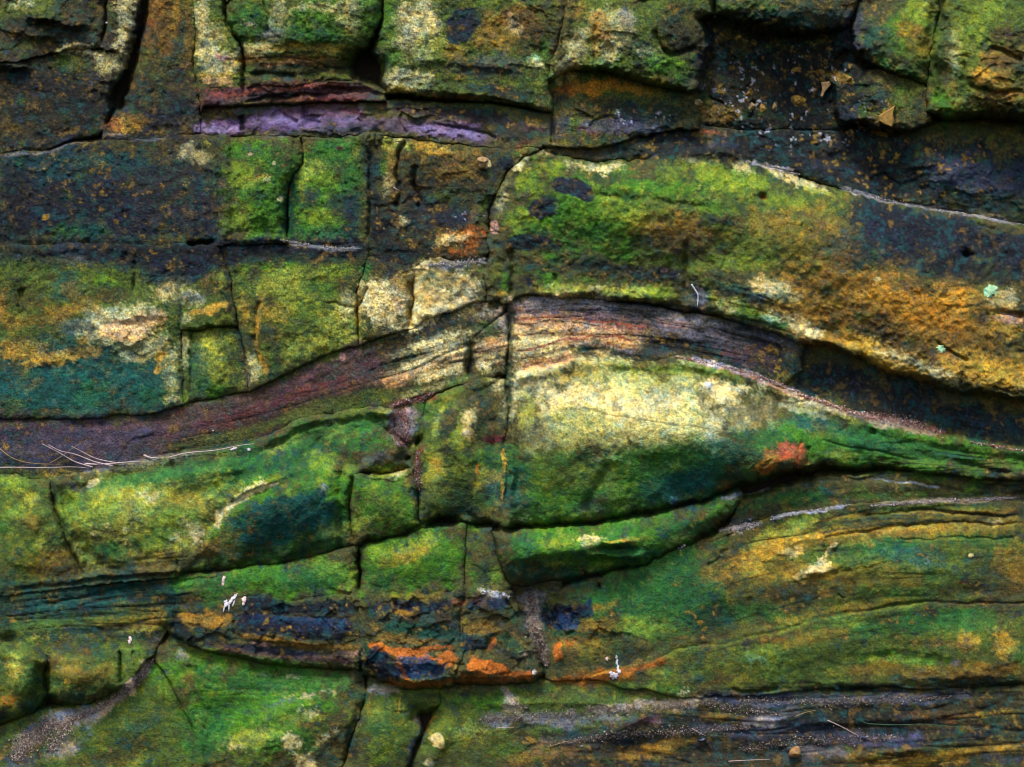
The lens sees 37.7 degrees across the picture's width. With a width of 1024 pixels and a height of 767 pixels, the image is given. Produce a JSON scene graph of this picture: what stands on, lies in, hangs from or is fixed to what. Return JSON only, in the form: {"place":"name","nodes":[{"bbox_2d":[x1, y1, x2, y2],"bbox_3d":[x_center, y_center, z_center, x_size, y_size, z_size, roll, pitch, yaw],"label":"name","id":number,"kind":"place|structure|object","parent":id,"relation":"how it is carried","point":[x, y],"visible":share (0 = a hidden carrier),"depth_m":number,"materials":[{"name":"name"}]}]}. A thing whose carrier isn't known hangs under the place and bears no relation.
{"place":"outdoors","nodes":[
{"label":"outdoors","id":0,"kind":"place"},
{"bbox_2d":[45,42,868,730],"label":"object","id":1,"kind":"structure","parent":0,"point":[367,66],"depth_m":6.13,"materials":[{"name":"stone"}]},
{"bbox_2d":[0,658,193,766],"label":"rock ledge","id":2,"kind":"object","parent":1,"relation":"attached to","point":[145,723],"visible":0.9,"depth_m":6.03,"materials":[{"name":"stone"}]},
{"bbox_2d":[0,645,47,724],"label":"boulder","id":3,"kind":"object","parent":2,"relation":"on","point":[23,690],"visible":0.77,"depth_m":5.95,"materials":[{"name":"stone"}]},
{"bbox_2d":[4,659,153,765],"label":"grit","id":4,"kind":"object","parent":2,"relation":"on","point":[70,720],"visible":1,"depth_m":6.02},
{"bbox_2d":[44,648,123,704],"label":"rock block","id":5,"kind":"object","parent":2,"relation":"on","point":[82,678],"visible":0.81,"depth_m":5.95,"materials":[{"name":"stone"}]},
{"bbox_2d":[0,579,174,656],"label":"laminated bed","id":6,"kind":"object","parent":5,"relation":"on","point":[84,619],"visible":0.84,"depth_m":6.00,"materials":[{"name":"stone"}]},
{"bbox_2d":[0,473,83,596],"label":"rock block","id":7,"kind":"object","parent":6,"relation":"on","point":[36,555],"visible":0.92,"depth_m":5.97,"materials":[{"name":"stone"}]},
{"bbox_2d":[49,406,415,586],"bbox_3d":[-1.149,0.456,6.172,1.560,0.787,0.556,0,0,0],"label":"boulder","id":8,"kind":"object","parent":6,"relation":"on","point":[282,495],"visible":0.88,"depth_m":5.97,"materials":[{"name":"stone"}]},
{"bbox_2d":[0,448,55,464],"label":"twig","id":9,"kind":"object","parent":8,"relation":"on","point":[19,460],"visible":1,"depth_m":6.00,"materials":[{"name":"wood"}]},
{"bbox_2d":[0,467,89,467],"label":"twig","id":10,"kind":"object","parent":8,"relation":"on","point":[38,467],"visible":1,"depth_m":6.00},
{"bbox_2d":[49,440,85,463],"bbox_3d":[-1.773,0.273,5.991,0.155,0.098,0.008,0,0,0],"label":"twig","id":11,"kind":"object","parent":8,"relation":"on","point":[65,453],"visible":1,"depth_m":5.99,"materials":[{"name":"wood"}]},
{"bbox_2d":[43,444,92,467],"bbox_3d":[-1.777,0.289,5.995,0.203,0.098,0.006,0,0,-3],"label":"twig","id":12,"kind":"object","parent":8,"relation":"on","point":[71,459],"visible":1,"depth_m":6.00,"materials":[{"name":"grey wood"}]},
{"bbox_2d":[49,445,112,465],"bbox_3d":[-1.720,0.287,5.991,0.261,0.087,0.021,0,0,3],"label":"twig","id":13,"kind":"object","parent":8,"relation":"on","point":[84,457],"visible":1,"depth_m":5.99,"materials":[{"name":"grey wood"}]},
{"bbox_2d":[71,446,115,462],"bbox_3d":[-1.669,0.285,5.998,0.181,0.072,0.011,0,0,-4],"label":"twig","id":14,"kind":"object","parent":8,"relation":"on","point":[94,457],"visible":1,"depth_m":6.00,"materials":[{"name":"wood"}]},
{"bbox_2d":[85,461,139,464],"bbox_3d":[-1.595,0.318,5.995,0.228,0.020,0.015,0,0,6],"label":"twig","id":15,"kind":"object","parent":8,"relation":"on","point":[109,463],"visible":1,"depth_m":6.00,"materials":[{"name":"grey wood"}]},
{"bbox_2d":[168,444,249,457],"bbox_3d":[-1.197,0.268,5.964,0.341,0.059,0.013,0,0,0],"label":"twig","id":16,"kind":"object","parent":8,"relation":"on","point":[205,451],"visible":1,"depth_m":5.96,"materials":[{"name":"wood"}]},
{"bbox_2d":[0,302,505,479],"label":"laminated bed","id":17,"kind":"object","parent":8,"relation":"on","point":[431,355],"visible":0.82,"depth_m":6.02,"materials":[{"name":"stone"}]},
{"bbox_2d":[0,242,183,419],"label":"rock block","id":18,"kind":"object","parent":17,"relation":"on","point":[90,331],"visible":0.95,"depth_m":6.00,"materials":[{"name":"stone"}]},
{"bbox_2d":[0,134,219,245],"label":"rock block","id":19,"kind":"object","parent":18,"relation":"on","point":[156,191],"visible":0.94,"depth_m":6.00,"materials":[{"name":"stone"}]},
{"bbox_2d":[0,49,127,153],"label":"rock block","id":20,"kind":"object","parent":19,"relation":"on","point":[49,101],"visible":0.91,"depth_m":6.01,"materials":[{"name":"stone"}]},
{"bbox_2d":[0,0,106,62],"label":"rock block","id":21,"kind":"object","parent":20,"relation":"on","point":[30,29],"visible":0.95,"depth_m":5.99,"materials":[{"name":"stone"}]},
{"bbox_2d":[102,0,142,67],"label":"rock slab","id":22,"kind":"object","parent":20,"relation":"on","point":[123,29],"visible":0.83,"depth_m":6.00,"materials":[{"name":"stone"}]},
{"bbox_2d":[100,0,201,140],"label":"rock block","id":23,"kind":"object","parent":19,"relation":"on","point":[160,98],"visible":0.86,"depth_m":6.01,"materials":[{"name":"stone"}]},
{"bbox_2d":[181,327,248,404],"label":"rock block","id":24,"kind":"object","parent":17,"relation":"on","point":[213,363],"visible":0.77,"depth_m":6.00,"materials":[{"name":"stone"}]},
{"bbox_2d":[171,243,237,331],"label":"rock block","id":25,"kind":"object","parent":24,"relation":"on","point":[202,278],"visible":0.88,"depth_m":5.99,"materials":[{"name":"stone"}]},
{"bbox_2d":[221,243,368,392],"bbox_3d":[-0.891,-0.269,6.214,0.671,0.672,0.472,0,0,0],"label":"rock block","id":26,"kind":"object","parent":17,"relation":"on","point":[295,305],"visible":0.9,"depth_m":5.99,"materials":[{"name":"stone"}]},
{"bbox_2d":[216,134,302,246],"bbox_3d":[-1.029,-0.795,6.196,0.397,0.517,0.508,0,0,0],"label":"rock block","id":27,"kind":"object","parent":26,"relation":"on","point":[256,173],"visible":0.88,"depth_m":5.97,"materials":[{"name":"stone"}]},
{"bbox_2d":[287,132,372,244],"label":"rock block","id":28,"kind":"object","parent":26,"relation":"on","point":[329,200],"visible":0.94,"depth_m":6.00,"materials":[{"name":"stone"}]},
{"bbox_2d":[356,256,414,346],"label":"rock block","id":29,"kind":"object","parent":17,"relation":"on","point":[384,292],"visible":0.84,"depth_m":6.00,"materials":[{"name":"stone"}]},
{"bbox_2d":[368,133,539,266],"bbox_3d":[-0.252,-0.747,6.217,0.757,0.618,0.466,0,0,0],"label":"rock block","id":30,"kind":"object","parent":29,"relation":"on","point":[439,203],"visible":0.86,"depth_m":6.01,"materials":[{"name":"stone"}]},
{"bbox_2d":[477,156,487,169],"bbox_3d":[-0.118,-0.880,5.988,0.043,0.051,0.042,0,0,-44],"label":"stone","id":31,"kind":"object","parent":30,"relation":"attached to","point":[482,161],"visible":1,"depth_m":5.98,"materials":[{"name":"beige stone"}]},
{"bbox_2d":[411,257,487,328],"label":"rock block","id":32,"kind":"object","parent":17,"relation":"on","point":[439,290],"visible":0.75,"depth_m":6.00,"materials":[{"name":"stone"}]},
{"bbox_2d":[468,312,509,382],"bbox_3d":[-0.093,-0.142,6.222,0.228,0.344,0.456,0,0,0],"label":"laminated bed","id":33,"kind":"object","parent":17,"relation":"on","point":[489,350],"visible":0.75,"depth_m":6.02,"materials":[{"name":"stone"}]},
{"bbox_2d":[173,546,359,604],"bbox_3d":[-1.013,0.792,6.216,0.826,0.313,0.468,0,0,0],"label":"rock block","id":34,"kind":"object","parent":6,"relation":"on","point":[336,571],"visible":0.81,"depth_m":6.00,"materials":[{"name":"stone"}]},
{"bbox_2d":[223,594,236,612],"bbox_3d":[-1.124,0.876,5.982,0.052,0.078,0.049,0,0,0],"label":"bird dropping","id":35,"kind":"object","parent":34,"relation":"attached to","point":[226,604],"visible":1,"depth_m":5.96,"materials":[{"name":"white"}]},
{"bbox_2d":[241,596,246,605],"bbox_3d":[-1.067,0.868,5.984,0.023,0.035,0.039,0,0,0],"label":"bird dropping","id":36,"kind":"object","parent":34,"relation":"attached to","point":[244,600],"visible":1,"depth_m":5.97,"materials":[{"name":"white"}]},
{"bbox_2d":[358,521,467,593],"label":"rock block","id":37,"kind":"object","parent":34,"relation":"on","point":[429,559],"visible":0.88,"depth_m":6.00,"materials":[{"name":"stone"}]},
{"bbox_2d":[349,467,420,545],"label":"rock block","id":38,"kind":"object","parent":37,"relation":"on","point":[383,506],"visible":0.84,"depth_m":5.96,"materials":[{"name":"stone"}]},
{"bbox_2d":[394,394,434,531],"bbox_3d":[-0.429,0.320,6.233,0.283,0.639,0.434,0,0,0],"label":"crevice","id":39,"kind":"object","parent":37,"relation":"on","point":[416,410],"visible":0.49,"depth_m":6.03,"materials":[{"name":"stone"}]},
{"bbox_2d":[417,376,508,525],"bbox_3d":[-0.198,0.282,6.185,0.445,0.661,0.529,0,0,0],"label":"rock block","id":40,"kind":"object","parent":37,"relation":"on","point":[463,429],"visible":0.88,"depth_m":5.98,"materials":[{"name":"stone"}]},
{"bbox_2d":[384,391,436,490],"bbox_3d":[-0.411,0.231,6.022,0.220,0.401,0.077,0,0,13],"label":"grit","id":41,"kind":"object","parent":40,"relation":"on","point":[419,483],"visible":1,"depth_m":6.03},
{"bbox_2d":[119,645,156,687],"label":"rock block","id":42,"kind":"object","parent":2,"relation":"on","point":[134,660],"visible":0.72,"depth_m":5.99,"materials":[{"name":"stone"}]},
{"bbox_2d":[153,635,365,766],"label":"rock block","id":43,"kind":"object","parent":2,"relation":"on","point":[239,712],"visible":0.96,"depth_m":6.00,"materials":[{"name":"stone"}]},
{"bbox_2d":[160,593,360,670],"bbox_3d":[-1.018,1.017,6.190,0.868,0.367,0.519,0,0,0],"label":"rock ledge","id":44,"kind":"object","parent":1,"relation":"attached to","point":[321,632],"visible":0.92,"depth_m":5.96,"materials":[{"name":"stone"}]},
{"bbox_2d":[453,584,544,685],"bbox_3d":[-0.056,1.029,6.186,0.430,0.460,0.528,0,0,0],"label":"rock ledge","id":45,"kind":"object","parent":1,"relation":"attached to","point":[499,650],"visible":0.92,"depth_m":5.98,"materials":[{"name":"stone"}]},
{"bbox_2d":[511,581,562,651],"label":"rock block","id":46,"kind":"object","parent":45,"relation":"on","point":[539,591],"visible":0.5,"depth_m":6.08,"materials":[{"name":"stone"}]},
{"bbox_2d":[464,524,512,590],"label":"rock block","id":47,"kind":"object","parent":46,"relation":"on","point":[482,567],"visible":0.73,"depth_m":6.01,"materials":[{"name":"stone"}]},
{"bbox_2d":[280,160,1019,598],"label":"grit","id":48,"kind":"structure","parent":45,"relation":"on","point":[748,162],"depth_m":6.01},
{"bbox_2d":[409,677,1023,766],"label":"rock ledge","id":49,"kind":"object","parent":1,"relation":"attached to","point":[456,733],"visible":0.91,"depth_m":6.02,"materials":[{"name":"stone"}]},
{"bbox_2d":[343,677,440,766],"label":"rock block","id":50,"kind":"object","parent":49,"relation":"on","point":[389,730],"visible":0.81,"depth_m":6.01,"materials":[{"name":"stone"}]},
{"bbox_2d":[358,583,465,690],"bbox_3d":[-0.407,1.033,6.174,0.481,0.476,0.551,0,0,0],"label":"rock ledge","id":51,"kind":"object","parent":50,"relation":"on","point":[423,647],"visible":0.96,"depth_m":5.95,"materials":[{"name":"stone"}]},
{"bbox_2d":[479,689,951,757],"bbox_3d":[0.814,1.361,6.005,1.905,0.280,0.070,0,0,0],"label":"grit","id":52,"kind":"object","parent":49,"relation":"on","point":[708,729],"visible":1,"depth_m":6.01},
{"bbox_2d":[545,499,1023,671],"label":"rock bed","id":53,"kind":"object","parent":49,"relation":"on","point":[767,577],"visible":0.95,"depth_m":5.99,"materials":[{"name":"stone"}]},
{"bbox_2d":[541,598,622,681],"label":"rock block","id":54,"kind":"object","parent":53,"relation":"on","point":[583,638],"visible":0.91,"depth_m":6.00,"materials":[{"name":"stone"}]},
{"bbox_2d":[520,590,549,665],"bbox_3d":[0.087,0.988,6.041,0.114,0.299,0.124,0,0,-14],"label":"grit","id":55,"kind":"object","parent":54,"relation":"on","point":[536,628],"visible":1,"depth_m":6.05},
{"bbox_2d":[609,655,620,679],"bbox_3d":[0.411,1.136,5.997,0.051,0.099,0.022,0,0,-10],"label":"bird dropping","id":56,"kind":"object","parent":53,"relation":"on","point":[613,675],"visible":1,"depth_m":5.99,"materials":[{"name":"white"}]},
{"bbox_2d":[492,487,742,587],"bbox_3d":[0.425,0.644,6.167,1.072,0.463,0.566,0,0,0],"label":"rock block","id":57,"kind":"object","parent":53,"relation":"on","point":[527,556],"visible":0.88,"depth_m":5.95,"materials":[{"name":"stone"}]},
{"bbox_2d":[499,355,1023,528],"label":"boulder","id":58,"kind":"object","parent":57,"relation":"on","point":[593,440],"visible":0.98,"depth_m":5.94,"materials":[{"name":"stone"}]},
{"bbox_2d":[504,295,811,393],"bbox_3d":[0.682,-0.160,6.214,1.462,0.470,0.473,0,0,0],"label":"laminated bed","id":59,"kind":"object","parent":58,"relation":"on","point":[545,331],"visible":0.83,"depth_m":6.01,"materials":[{"name":"stone"}]},
{"bbox_2d":[676,356,1023,451],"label":"grit","id":60,"kind":"object","parent":58,"relation":"on","point":[871,416],"visible":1,"depth_m":6.00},
{"bbox_2d":[787,345,1023,445],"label":"laminated bed","id":61,"kind":"object","parent":58,"relation":"on","point":[849,382],"visible":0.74,"depth_m":6.06,"materials":[{"name":"stone"}]},
{"bbox_2d":[484,144,1023,402],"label":"boulder","id":62,"kind":"object","parent":61,"relation":"on","point":[896,289],"visible":0.99,"depth_m":5.94,"materials":[{"name":"stone"}]},
{"bbox_2d":[200,97,555,149],"bbox_3d":[-0.564,-1.068,6.226,1.521,0.281,0.449,0,0,0],"label":"shale bed","id":63,"kind":"object","parent":62,"relation":"on","point":[488,125],"visible":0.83,"depth_m":6.03,"materials":[{"name":"purple stone"}]},
{"bbox_2d":[197,76,388,112],"bbox_3d":[-0.896,-1.188,6.212,0.825,0.204,0.477,0,0,0],"label":"rock bed","id":64,"kind":"object","parent":63,"relation":"on","point":[356,89],"visible":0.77,"depth_m":6.00,"materials":[{"name":"stone"}]},
{"bbox_2d":[193,0,246,87],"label":"rock slab","id":65,"kind":"object","parent":64,"relation":"on","point":[218,59],"visible":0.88,"depth_m":5.99,"materials":[{"name":"stone"}]},
{"bbox_2d":[225,0,382,87],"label":"rock block","id":66,"kind":"object","parent":64,"relation":"on","point":[289,43],"visible":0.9,"depth_m":5.96,"materials":[{"name":"stone"}]},
{"bbox_2d":[369,0,564,112],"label":"rock block","id":67,"kind":"object","parent":63,"relation":"on","point":[501,52],"visible":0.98,"depth_m":5.97,"materials":[{"name":"stone"}]},
{"bbox_2d":[691,284,698,306],"bbox_3d":[0.727,-0.351,5.965,0.031,0.092,0.008,0,0,0],"label":"twig","id":68,"kind":"object","parent":62,"relation":"on","point":[696,292],"visible":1,"depth_m":5.96,"materials":[{"name":"white wood"}]},
{"bbox_2d":[549,119,1023,223],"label":"shale bed","id":69,"kind":"object","parent":62,"relation":"on","point":[973,167],"visible":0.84,"depth_m":6.07,"materials":[{"name":"black stone"}]},
{"bbox_2d":[550,70,700,149],"bbox_3d":[0.457,-1.129,6.234,0.675,0.404,0.432,0,0,0],"label":"rock block","id":70,"kind":"object","parent":69,"relation":"on","point":[597,110],"visible":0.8,"depth_m":6.04,"materials":[{"name":"stone"}]},
{"bbox_2d":[547,0,714,94],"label":"rock block","id":71,"kind":"object","parent":70,"relation":"on","point":[665,44],"visible":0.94,"depth_m":5.95,"materials":[{"name":"stone"}]},
{"bbox_2d":[699,15,938,131],"bbox_3d":[1.271,-1.263,6.243,1.084,0.659,0.415,0,0,0],"label":"rock block","id":72,"kind":"object","parent":69,"relation":"on","point":[736,71],"visible":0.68,"depth_m":6.09,"materials":[{"name":"stone"}]},
{"bbox_2d":[750,102,755,109],"bbox_3d":[0.978,-1.126,6.095,0.024,0.032,0.024,0,0,0],"label":"stone chip","id":73,"kind":"object","parent":72,"relation":"on","point":[752,105],"visible":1,"depth_m":6.09,"materials":[{"name":"beige stone"}]},
{"bbox_2d":[760,103,765,112],"bbox_3d":[1.019,-1.117,6.092,0.026,0.041,0.024,0,0,0],"label":"stone chip","id":74,"kind":"object","parent":72,"relation":"on","point":[762,108],"visible":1,"depth_m":6.08,"materials":[{"name":"beige stone"}]},
{"bbox_2d":[714,0,858,34],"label":"rock block","id":75,"kind":"object","parent":72,"relation":"on","point":[803,17],"visible":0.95,"depth_m":5.94,"materials":[{"name":"stone"}]},
{"bbox_2d":[792,97,802,104],"bbox_3d":[1.160,-1.149,6.096,0.044,0.033,0.024,0,0,0],"label":"stone chip","id":76,"kind":"object","parent":72,"relation":"on","point":[797,101],"visible":1,"depth_m":6.09,"materials":[{"name":"stone"}]},
{"bbox_2d":[820,81,830,97],"bbox_3d":[1.276,-1.196,6.102,0.052,0.076,0.044,0,0,0],"label":"stone","id":77,"kind":"object","parent":72,"relation":"attached to","point":[825,86],"visible":1,"depth_m":6.08,"materials":[{"name":"beige stone"}]},
{"bbox_2d":[830,61,935,132],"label":"rock block","id":78,"kind":"object","parent":72,"relation":"on","point":[867,96],"visible":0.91,"depth_m":6.00,"materials":[{"name":"stone"}]},
{"bbox_2d":[878,105,894,127],"bbox_3d":[1.491,-1.063,5.958,0.077,0.098,0.052,0,0,0],"label":"stone","id":79,"kind":"object","parent":78,"relation":"attached to","point":[886,118],"visible":1,"depth_m":5.93,"materials":[{"name":"beige stone"}]},
{"bbox_2d":[850,0,939,85],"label":"rock block","id":80,"kind":"object","parent":78,"relation":"on","point":[896,37],"visible":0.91,"depth_m":5.97,"materials":[{"name":"stone"}]},
{"bbox_2d":[925,0,1023,122],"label":"rock block","id":81,"kind":"object","parent":69,"relation":"on","point":[976,67],"visible":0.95,"depth_m":5.88,"materials":[{"name":"stone"}]},
{"bbox_2d":[935,345,945,352],"bbox_3d":[1.697,-0.135,5.934,0.043,0.033,0.014,0,0,0],"label":"lichen","id":82,"kind":"object","parent":62,"relation":"on","point":[941,348],"visible":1,"depth_m":5.93},
{"bbox_2d":[985,284,997,297],"bbox_3d":[1.896,-0.367,5.930,0.061,0.059,0.015,0,0,-15],"label":"lichen","id":83,"kind":"object","parent":62,"relation":"on","point":[990,290],"visible":1,"depth_m":5.92},
{"bbox_2d":[678,496,1019,550],"bbox_3d":[1.351,0.557,6.005,1.378,0.221,0.094,0,0,0],"label":"grit","id":84,"kind":"object","parent":53,"relation":"on","point":[871,505],"visible":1,"depth_m":6.00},
{"bbox_2d":[724,469,1023,527],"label":"laminated bed","id":85,"kind":"object","parent":53,"relation":"on","point":[816,490],"visible":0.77,"depth_m":6.00,"materials":[{"name":"stone"}]},
{"bbox_2d":[789,746,800,757],"bbox_3d":[1.132,1.475,6.006,0.050,0.050,0.048,0,0,0],"label":"stone","id":86,"kind":"object","parent":49,"relation":"on","point":[794,751],"visible":1,"depth_m":5.99,"materials":[{"name":"beige stone"}]},
{"bbox_2d":[861,719,998,730],"bbox_3d":[1.673,1.366,6.003,0.560,0.049,0.017,0,0,-1],"label":"grass blade","id":87,"kind":"object","parent":49,"relation":"on","point":[920,724],"depth_m":6.00,"materials":[{"name":"beige plant"}]},
{"bbox_2d":[588,601,1023,698],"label":"rock bed","id":88,"kind":"object","parent":1,"relation":"attached to","point":[934,645],"visible":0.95,"depth_m":5.98,"materials":[{"name":"stone"}]}
]}

